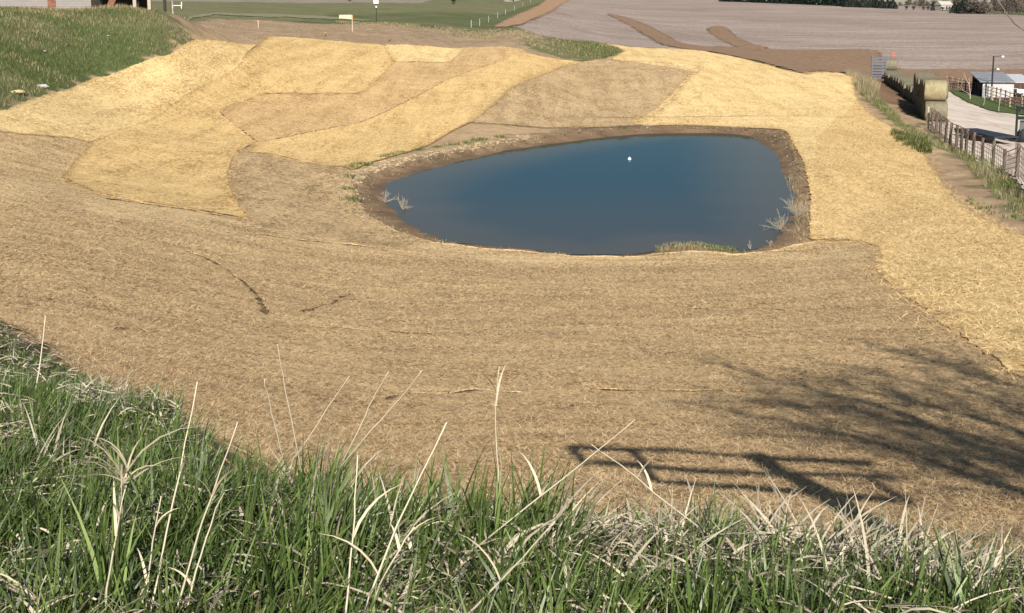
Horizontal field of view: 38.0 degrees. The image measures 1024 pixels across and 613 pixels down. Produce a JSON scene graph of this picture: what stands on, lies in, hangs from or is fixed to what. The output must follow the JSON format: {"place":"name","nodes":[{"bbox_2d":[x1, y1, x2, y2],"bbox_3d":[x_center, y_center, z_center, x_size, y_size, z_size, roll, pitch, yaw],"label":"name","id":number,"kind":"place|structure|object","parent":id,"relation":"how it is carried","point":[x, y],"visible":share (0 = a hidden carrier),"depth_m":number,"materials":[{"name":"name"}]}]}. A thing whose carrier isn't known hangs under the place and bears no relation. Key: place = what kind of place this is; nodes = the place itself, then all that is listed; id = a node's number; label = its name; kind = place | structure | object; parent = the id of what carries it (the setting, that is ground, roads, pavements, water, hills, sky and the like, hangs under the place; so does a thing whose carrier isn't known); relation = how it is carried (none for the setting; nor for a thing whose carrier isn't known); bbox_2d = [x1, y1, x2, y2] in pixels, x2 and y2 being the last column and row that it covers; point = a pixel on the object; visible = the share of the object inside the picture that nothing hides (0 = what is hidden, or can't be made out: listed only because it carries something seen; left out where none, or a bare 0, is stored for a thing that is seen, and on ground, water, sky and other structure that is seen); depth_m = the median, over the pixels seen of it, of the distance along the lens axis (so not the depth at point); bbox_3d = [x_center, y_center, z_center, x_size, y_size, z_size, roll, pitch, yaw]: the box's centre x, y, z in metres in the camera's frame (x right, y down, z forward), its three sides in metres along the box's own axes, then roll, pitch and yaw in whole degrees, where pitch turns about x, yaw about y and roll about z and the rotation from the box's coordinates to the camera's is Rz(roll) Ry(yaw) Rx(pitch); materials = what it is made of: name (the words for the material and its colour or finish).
{"place":"outdoors","nodes":[
{"label":"outdoors","id":0,"kind":"place"},
{"bbox_2d":[153,9,367,20],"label":"path","id":1,"kind":"structure","parent":0,"point":[271,15],"depth_m":216.10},
{"bbox_2d":[0,0,1023,612],"bbox_3d":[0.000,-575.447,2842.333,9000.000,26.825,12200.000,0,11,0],"label":"ground","id":2,"kind":"structure","parent":0,"point":[462,14],"depth_m":90.86,"materials":[{"name":"soil"}]},
{"bbox_2d":[11,90,25,93],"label":"rock","id":3,"kind":"object","parent":2,"relation":"on","point":[19,91],"visible":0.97,"depth_m":68.73,"materials":[{"name":"stone"}]},
{"bbox_2d":[0,573,46,604],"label":"dry stalk","id":4,"kind":"object","parent":2,"relation":"on","point":[25,589],"visible":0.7,"depth_m":3.80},
{"bbox_2d":[35,315,45,390],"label":"dry stalk","id":5,"kind":"object","parent":2,"relation":"on","point":[41,352],"visible":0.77,"depth_m":8.43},
{"bbox_2d":[0,0,166,11],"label":"house","id":6,"kind":"structure","parent":2,"relation":"on","point":[145,4],"depth_m":101.92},
{"bbox_2d":[47,0,55,8],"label":"door","id":7,"kind":"structure","parent":6,"relation":"in","point":[51,3],"depth_m":101.82,"materials":[{"name":"brown wood"}]},
{"bbox_2d":[0,3,190,106],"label":"hill grass","id":8,"kind":"structure","parent":2,"relation":"on","point":[23,11],"depth_m":88.09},
{"bbox_2d":[0,39,255,141],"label":"straw blanket","id":9,"kind":"object","parent":2,"relation":"on","point":[84,111],"visible":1,"depth_m":79.21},
{"bbox_2d":[45,414,216,612],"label":"dry stalk","id":10,"kind":"object","parent":2,"relation":"on","point":[117,514],"visible":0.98,"depth_m":3.71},
{"bbox_2d":[137,496,177,612],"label":"dry stalk","id":11,"kind":"object","parent":2,"relation":"on","point":[143,564],"visible":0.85,"depth_m":3.79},
{"bbox_2d":[140,492,224,612],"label":"dry stalk","id":12,"kind":"object","parent":2,"relation":"on","point":[185,577],"visible":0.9,"depth_m":3.81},
{"bbox_2d":[150,381,217,612],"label":"dry stalk","id":13,"kind":"object","parent":2,"relation":"on","point":[167,527],"visible":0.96,"depth_m":3.77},
{"bbox_2d":[176,422,252,610],"bbox_3d":[-0.772,0.619,3.799,0.309,0.671,0.042,3,12,14],"label":"dry stalk","id":14,"kind":"object","parent":2,"relation":"on","point":[212,494],"visible":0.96,"depth_m":3.78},
{"bbox_2d":[63,37,392,217],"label":"straw blanket","id":15,"kind":"object","parent":2,"relation":"on","point":[170,156],"visible":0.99,"depth_m":73.41,"materials":[{"name":"plant"}]},
{"bbox_2d":[264,378,288,482],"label":"dry stalk","id":16,"kind":"object","parent":2,"relation":"on","point":[276,430],"visible":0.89,"depth_m":5.16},
{"bbox_2d":[277,344,304,488],"bbox_3d":[-0.763,0.496,5.272,0.006,0.782,0.176,7,13,31],"label":"dry stalk","id":17,"kind":"object","parent":2,"relation":"on","point":[290,414],"visible":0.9,"depth_m":5.22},
{"bbox_2d":[275,377,348,486],"bbox_3d":[-0.773,0.539,5.290,0.502,0.666,0.006,7,13,30],"label":"dry stalk","id":18,"kind":"object","parent":2,"relation":"on","point":[313,430],"visible":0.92,"depth_m":5.22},
{"bbox_2d":[228,151,426,244],"bbox_3d":[-7.965,-4.448,56.154,5.692,1.029,28.810,-3,12,-14],"label":"straw blanket","id":19,"kind":"object","parent":2,"relation":"on","point":[308,193],"visible":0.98,"depth_m":52.98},
{"bbox_2d":[339,15,352,18],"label":"culvert block","id":20,"kind":"structure","parent":2,"relation":"on","point":[346,16],"depth_m":239.58,"materials":[{"name":"beige concrete"}]},
{"bbox_2d":[333,371,388,478],"bbox_3d":[-0.601,0.546,5.296,0.436,0.712,0.006,8,14,34],"label":"dry stalk","id":21,"kind":"object","parent":2,"relation":"on","point":[361,424],"visible":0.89,"depth_m":5.22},
{"bbox_2d":[341,455,398,612],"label":"dry stalk","id":22,"kind":"object","parent":2,"relation":"on","point":[353,534],"visible":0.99,"depth_m":3.80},
{"bbox_2d":[222,46,527,145],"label":"straw blanket","id":23,"kind":"object","parent":2,"relation":"on","point":[272,116],"visible":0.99,"depth_m":95.06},
{"bbox_2d":[384,45,462,62],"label":"straw blanket","id":24,"kind":"object","parent":23,"relation":"on","point":[407,53],"visible":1,"depth_m":136.86,"materials":[{"name":"plant"}]},
{"bbox_2d":[374,0,378,21],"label":"birdhouse","id":25,"kind":"object","parent":2,"relation":"on","point":[376,2],"visible":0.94,"depth_m":223.24,"materials":[{"name":"white paint"}]},
{"bbox_2d":[332,371,421,476],"bbox_3d":[-0.578,0.535,5.254,0.589,0.694,0.007,5,12,21],"label":"dry stalk","id":26,"kind":"object","parent":2,"relation":"on","point":[375,425],"visible":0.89,"depth_m":5.19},
{"bbox_2d":[319,422,446,612],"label":"dry stalk","id":27,"kind":"object","parent":2,"relation":"on","point":[375,569],"visible":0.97,"depth_m":3.77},
{"bbox_2d":[374,190,394,201],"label":"dead bush","id":28,"kind":"object","parent":2,"relation":"on","point":[385,198],"visible":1,"depth_m":56.63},
{"bbox_2d":[177,15,610,59],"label":"weeds","id":29,"kind":"object","parent":2,"relation":"on","point":[368,34],"visible":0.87,"depth_m":161.12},
{"bbox_2d":[372,517,435,605],"bbox_3d":[-0.328,0.750,3.823,0.272,0.438,0.067,2,12,12],"label":"dry stalk","id":30,"kind":"object","parent":2,"relation":"on","point":[399,547],"visible":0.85,"depth_m":3.77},
{"bbox_2d":[248,53,581,168],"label":"straw blanket","id":31,"kind":"object","parent":2,"relation":"on","point":[434,113],"visible":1,"depth_m":87.23,"materials":[{"name":"plant"}]},
{"bbox_2d":[339,135,541,254],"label":"straw clods","id":32,"kind":"object","parent":2,"relation":"on","point":[430,154],"visible":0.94,"depth_m":69.07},
{"bbox_2d":[336,20,620,58],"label":"weeds","id":33,"kind":"object","parent":2,"relation":"on","point":[606,47],"visible":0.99,"depth_m":177.42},
{"bbox_2d":[332,125,631,202],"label":"shore grass","id":34,"kind":"structure","parent":2,"relation":"on","point":[397,151],"depth_m":71.39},
{"bbox_2d":[477,363,506,481],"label":"dry stalk","id":35,"kind":"object","parent":2,"relation":"on","point":[497,388],"visible":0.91,"depth_m":4.70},
{"bbox_2d":[471,0,530,27],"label":"pasture fence","id":36,"kind":"object","parent":2,"relation":"on","point":[496,16],"visible":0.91,"depth_m":272.84,"materials":[{"name":"white wood"}]},
{"bbox_2d":[458,521,555,612],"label":"dry stalk","id":37,"kind":"object","parent":2,"relation":"on","point":[507,572],"visible":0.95,"depth_m":3.82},
{"bbox_2d":[0,132,1023,568],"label":"straw blanket","id":38,"kind":"object","parent":2,"relation":"on","point":[28,164],"visible":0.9,"depth_m":22.55,"materials":[{"name":"plant"}]},
{"bbox_2d":[92,195,786,400],"bbox_3d":[-1.859,-0.769,31.088,13.115,3.277,29.463,-3,12,-16],"label":"loose straw","id":39,"kind":"object","parent":38,"relation":"on","point":[416,330],"visible":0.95,"depth_m":18.93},
{"bbox_2d":[0,201,1023,563],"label":"loose straw","id":40,"kind":"object","parent":38,"relation":"on","point":[802,473],"visible":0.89,"depth_m":16.34,"materials":[{"name":"plant"}]},
{"bbox_2d":[0,324,1023,612],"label":"meadow grass","id":41,"kind":"structure","parent":2,"relation":"on","point":[314,594],"depth_m":4.34,"materials":[{"name":"plant"}]},
{"bbox_2d":[0,325,1023,612],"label":"dead thatch","id":42,"kind":"object","parent":2,"relation":"on","point":[608,553],"visible":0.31,"depth_m":4.36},
{"bbox_2d":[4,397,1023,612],"bbox_3d":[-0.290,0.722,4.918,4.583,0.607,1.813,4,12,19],"label":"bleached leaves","id":43,"kind":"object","parent":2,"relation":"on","point":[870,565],"visible":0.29,"depth_m":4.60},
{"bbox_2d":[43,36,1023,379],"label":"loose straw","id":44,"kind":"object","parent":2,"relation":"on","point":[615,126],"visible":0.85,"depth_m":53.89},
{"bbox_2d":[450,419,635,567],"bbox_3d":[0.046,0.595,4.431,0.646,0.589,0.146,4,12,19],"label":"dry stalk","id":45,"kind":"object","parent":2,"relation":"on","point":[537,482],"visible":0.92,"depth_m":4.39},
{"bbox_2d":[333,125,812,256],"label":"shore grass","id":46,"kind":"structure","parent":2,"relation":"on","point":[428,156],"depth_m":67.11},
{"bbox_2d":[344,127,808,256],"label":"earth clods","id":47,"kind":"object","parent":2,"relation":"on","point":[372,203],"visible":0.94,"depth_m":65.38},
{"bbox_2d":[472,60,700,128],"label":"straw blanket","id":48,"kind":"object","parent":2,"relation":"on","point":[601,93],"visible":0.98,"depth_m":110.43,"materials":[{"name":"plant"}]},
{"bbox_2d":[591,444,726,548],"bbox_3d":[0.561,0.668,4.512,0.680,0.576,0.200,-2,12,-11],"label":"dry stalk","id":49,"kind":"object","parent":2,"relation":"on","point":[648,479],"visible":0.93,"depth_m":4.47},
{"bbox_2d":[655,240,737,251],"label":"shore grass","id":50,"kind":"structure","parent":2,"relation":"on","point":[684,244],"depth_m":45.77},
{"bbox_2d":[779,195,814,216],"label":"dead bush","id":51,"kind":"object","parent":2,"relation":"on","point":[794,212],"visible":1,"depth_m":52.62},
{"bbox_2d":[785,168,810,241],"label":"shore grass","id":52,"kind":"structure","parent":2,"relation":"on","point":[798,207],"depth_m":55.19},
{"bbox_2d":[602,44,1023,378],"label":"straw blanket","id":53,"kind":"object","parent":2,"relation":"on","point":[732,91],"visible":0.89,"depth_m":65.17,"materials":[{"name":"plant"}]},
{"bbox_2d":[813,101,1023,368],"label":"loose straw","id":54,"kind":"object","parent":53,"relation":"on","point":[927,261],"visible":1,"depth_m":44.35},
{"bbox_2d":[845,68,881,99],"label":"dead weeds","id":55,"kind":"object","parent":2,"relation":"on","point":[863,78],"visible":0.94,"depth_m":125.45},
{"bbox_2d":[871,55,886,78],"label":"stock crate","id":56,"kind":"object","parent":2,"relation":"on","point":[876,70],"visible":0.91,"depth_m":179.53,"materials":[{"name":"grey metal"}]},
{"bbox_2d":[894,76,909,89],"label":"hay bale","id":57,"kind":"object","parent":2,"relation":"on","point":[896,79],"visible":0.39,"depth_m":145.24},
{"bbox_2d":[897,77,912,90],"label":"hay bale","id":58,"kind":"object","parent":2,"relation":"on","point":[898,79],"visible":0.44,"depth_m":142.17},
{"bbox_2d":[899,79,912,92],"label":"hay bale","id":59,"kind":"object","parent":2,"relation":"on","point":[900,83],"visible":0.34,"depth_m":139.15},
{"bbox_2d":[902,82,912,97],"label":"hay bale","id":60,"kind":"object","parent":2,"relation":"on","point":[904,89],"visible":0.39,"depth_m":130.11},
{"bbox_2d":[908,86,912,101],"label":"hay bale","id":61,"kind":"object","parent":2,"relation":"on","point":[910,92],"visible":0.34,"depth_m":119.60},
{"bbox_2d":[891,127,933,153],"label":"bank weeds","id":62,"kind":"object","parent":2,"relation":"on","point":[925,146],"visible":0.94,"depth_m":76.17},
{"bbox_2d":[911,88,914,103],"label":"hay bale","id":63,"kind":"object","parent":2,"relation":"on","point":[912,98],"visible":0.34,"depth_m":118.07},
{"bbox_2d":[921,99,924,118],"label":"hay bale","id":64,"kind":"object","parent":2,"relation":"on","point":[922,107],"visible":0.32,"depth_m":103.15},
{"bbox_2d":[927,79,948,99],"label":"hay bale","id":65,"kind":"object","parent":64,"relation":"on","point":[947,84],"visible":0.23,"depth_m":102.73},
{"bbox_2d":[923,101,947,121],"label":"hay bale","id":66,"kind":"object","parent":2,"relation":"on","point":[940,107],"visible":0.8,"depth_m":101.41},
{"bbox_2d":[923,80,946,100],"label":"hay bale","id":67,"kind":"object","parent":66,"relation":"on","point":[935,90],"visible":1,"depth_m":101.27},
{"bbox_2d":[854,81,1023,213],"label":"roadside grass","id":68,"kind":"structure","parent":2,"relation":"on","point":[955,151],"depth_m":67.22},
{"bbox_2d":[935,1,952,9],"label":"farmhouse","id":69,"kind":"object","parent":2,"relation":"on","point":[943,4],"visible":0.79,"depth_m":806.11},
{"bbox_2d":[926,107,1023,181],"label":"roadside fence","id":70,"kind":"object","parent":2,"relation":"on","point":[1005,160],"visible":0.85,"depth_m":78.32,"materials":[{"name":"brown wood"}]},
{"bbox_2d":[946,77,1023,110],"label":"pen fence","id":71,"kind":"object","parent":2,"relation":"on","point":[992,93],"visible":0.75,"depth_m":166.36,"materials":[{"name":"brown wood"}]},
{"bbox_2d":[966,196,1023,219],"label":"bank weeds","id":72,"kind":"object","parent":2,"relation":"on","point":[978,203],"visible":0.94,"depth_m":49.91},
{"bbox_2d":[970,72,1023,97],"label":"pole barn","id":73,"kind":"structure","parent":2,"relation":"on","point":[1001,80],"depth_m":183.88,"materials":[{"name":"white"}]},
{"bbox_2d":[990,56,1003,93],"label":"yard light","id":74,"kind":"object","parent":2,"relation":"on","point":[993,70],"visible":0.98,"depth_m":180.45,"materials":[{"name":"black paint"}]},
{"bbox_2d":[999,0,1011,13],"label":"bare tree","id":75,"kind":"object","parent":2,"relation":"on","point":[1006,1],"visible":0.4,"depth_m":584.03,"materials":[{"name":"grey plant"}]},
{"bbox_2d":[997,0,1023,30],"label":"bare tree","id":76,"kind":"object","parent":2,"relation":"on","point":[1015,23],"visible":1,"depth_m":4.20,"materials":[{"name":"brown plant"}]},
{"bbox_2d":[1008,2,1019,13],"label":"bare tree","id":77,"kind":"object","parent":2,"relation":"on","point":[1016,8],"visible":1,"depth_m":567.13,"materials":[{"name":"grey plant"}]},
{"bbox_2d":[1007,0,1023,14],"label":"bare tree","id":78,"kind":"object","parent":2,"relation":"on","point":[1020,5],"visible":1,"depth_m":568.55,"materials":[{"name":"grey plant"}]},
{"bbox_2d":[491,0,568,26],"bbox_3d":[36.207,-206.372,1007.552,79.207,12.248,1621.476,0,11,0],"label":"tilled soil","id":79,"kind":"structure","parent":0,"point":[544,8],"depth_m":315.15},
{"bbox_2d":[381,133,796,254],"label":"pond water","id":80,"kind":"structure","parent":0,"point":[603,195],"depth_m":58.66,"materials":[{"name":"liquid"}]},
{"bbox_2d":[394,194,412,208],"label":"dead bush","id":81,"kind":"object","parent":80,"relation":"in","point":[407,207],"visible":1,"depth_m":54.63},
{"bbox_2d":[763,210,792,230],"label":"dead bush","id":82,"kind":"object","parent":80,"relation":"in","point":[781,225],"visible":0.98,"depth_m":49.28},
{"bbox_2d":[707,26,767,49],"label":"tilled soil","id":83,"kind":"structure","parent":0,"point":[722,33],"depth_m":320.07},
{"bbox_2d":[495,0,1023,69],"bbox_3d":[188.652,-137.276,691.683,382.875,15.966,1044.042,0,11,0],"label":"field","id":84,"kind":"structure","parent":0,"point":[917,38],"depth_m":374.55,"materials":[{"name":"soil"}]},
{"bbox_2d":[776,0,792,3],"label":"evergreen tree","id":85,"kind":"object","parent":84,"relation":"on","point":[787,1],"visible":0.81,"depth_m":751.47,"materials":[{"name":"green plant"}]},
{"bbox_2d":[791,0,806,4],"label":"evergreen tree","id":86,"kind":"object","parent":84,"relation":"on","point":[796,2],"visible":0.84,"depth_m":740.65,"materials":[{"name":"green plant"}]},
{"bbox_2d":[813,0,829,4],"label":"evergreen tree","id":87,"kind":"object","parent":84,"relation":"on","point":[817,1],"visible":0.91,"depth_m":726.63,"materials":[{"name":"green plant"}]},
{"bbox_2d":[818,0,835,5],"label":"evergreen tree","id":88,"kind":"object","parent":84,"relation":"on","point":[831,1],"visible":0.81,"depth_m":723.65,"materials":[{"name":"green plant"}]},
{"bbox_2d":[843,0,851,6],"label":"evergreen tree","id":89,"kind":"object","parent":84,"relation":"on","point":[845,3],"visible":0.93,"depth_m":673.13,"materials":[{"name":"green plant"}]},
{"bbox_2d":[848,0,856,7],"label":"evergreen tree","id":90,"kind":"object","parent":84,"relation":"on","point":[852,3],"visible":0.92,"depth_m":673.20,"materials":[{"name":"green plant"}]},
{"bbox_2d":[859,0,867,7],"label":"evergreen tree","id":91,"kind":"object","parent":84,"relation":"on","point":[861,4],"visible":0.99,"depth_m":674.34,"materials":[{"name":"green plant"}]},
{"bbox_2d":[876,0,882,8],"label":"evergreen tree","id":92,"kind":"object","parent":84,"relation":"on","point":[879,4],"visible":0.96,"depth_m":674.30,"materials":[{"name":"green plant"}]},
{"bbox_2d":[888,0,896,8],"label":"evergreen tree","id":93,"kind":"object","parent":84,"relation":"on","point":[892,2],"visible":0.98,"depth_m":685.48,"materials":[{"name":"green plant"}]},
{"bbox_2d":[949,3,955,12],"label":"evergreen tree","id":94,"kind":"object","parent":84,"relation":"on","point":[952,7],"visible":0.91,"depth_m":582.74,"materials":[{"name":"green plant"}]},
{"bbox_2d":[956,2,967,13],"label":"evergreen tree","id":95,"kind":"object","parent":84,"relation":"on","point":[962,5],"visible":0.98,"depth_m":572.27,"materials":[{"name":"green plant"}]},
{"bbox_2d":[967,0,980,13],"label":"bare tree","id":96,"kind":"object","parent":84,"relation":"on","point":[977,5],"visible":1,"depth_m":573.36,"materials":[{"name":"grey plant"}]},
{"bbox_2d":[968,2,979,13],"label":"evergreen tree","id":97,"kind":"object","parent":84,"relation":"on","point":[969,11],"visible":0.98,"depth_m":574.03,"materials":[{"name":"green plant"}]},
{"bbox_2d":[981,0,996,13],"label":"bare tree","id":98,"kind":"object","parent":84,"relation":"on","point":[985,4],"visible":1,"depth_m":566.94,"materials":[{"name":"grey plant"}]},
{"bbox_2d":[984,0,1001,13],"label":"bare tree","id":99,"kind":"object","parent":84,"relation":"on","point":[995,7],"visible":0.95,"depth_m":565.87,"materials":[{"name":"grey plant"}]},
{"bbox_2d":[992,0,1009,13],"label":"bare tree","id":100,"kind":"object","parent":84,"relation":"on","point":[1003,2],"visible":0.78,"depth_m":569.20,"materials":[{"name":"grey plant"}]},
{"bbox_2d":[501,0,1022,4],"label":"sky","id":101,"kind":"structure","parent":0,"point":[903,1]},
{"bbox_2d":[608,13,1023,82],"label":"tilled soil","id":102,"kind":"structure","parent":0,"point":[829,60],"depth_m":250.61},
{"bbox_2d":[884,59,896,69],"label":"hay bale","id":103,"kind":"object","parent":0,"point":[891,64],"visible":0.78,"depth_m":180.51},
{"bbox_2d":[913,72,933,89],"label":"hay bale","id":104,"kind":"object","parent":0,"point":[921,73],"visible":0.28,"depth_m":114.99},
{"bbox_2d":[921,79,926,98],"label":"hay bale","id":105,"kind":"object","parent":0,"point":[922,86],"visible":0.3,"depth_m":104.52},
{"bbox_2d":[913,74,934,90],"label":"hay bale","id":106,"kind":"object","parent":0,"point":[922,75],"visible":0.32,"depth_m":113.42},
{"bbox_2d":[914,76,934,93],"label":"hay bale","id":107,"kind":"object","parent":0,"point":[916,77],"visible":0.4,"depth_m":111.96},
{"bbox_2d":[916,77,936,95],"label":"hay bale","id":108,"kind":"object","parent":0,"point":[917,85],"visible":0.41,"depth_m":110.41},
{"bbox_2d":[902,69,1023,78],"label":"tilled soil","id":109,"kind":"structure","parent":0,"point":[940,72],"depth_m":232.17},
{"bbox_2d":[930,91,1023,188],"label":"gravel road","id":110,"kind":"structure","parent":0,"point":[961,113],"depth_m":103.60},
{"bbox_2d":[954,128,1018,140],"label":"flatbed trailer","id":111,"kind":"object","parent":110,"relation":"on","point":[988,134],"visible":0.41,"depth_m":89.13,"materials":[{"name":"black metal"}]},
{"bbox_2d":[1015,106,1023,142],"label":"farm machine","id":112,"kind":"object","parent":110,"relation":"on","point":[1020,132],"visible":0.93,"depth_m":89.61,"materials":[{"name":"green paint"}]},
{"bbox_2d":[948,89,1023,114],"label":"lawn","id":113,"kind":"structure","parent":0,"point":[989,104],"depth_m":154.32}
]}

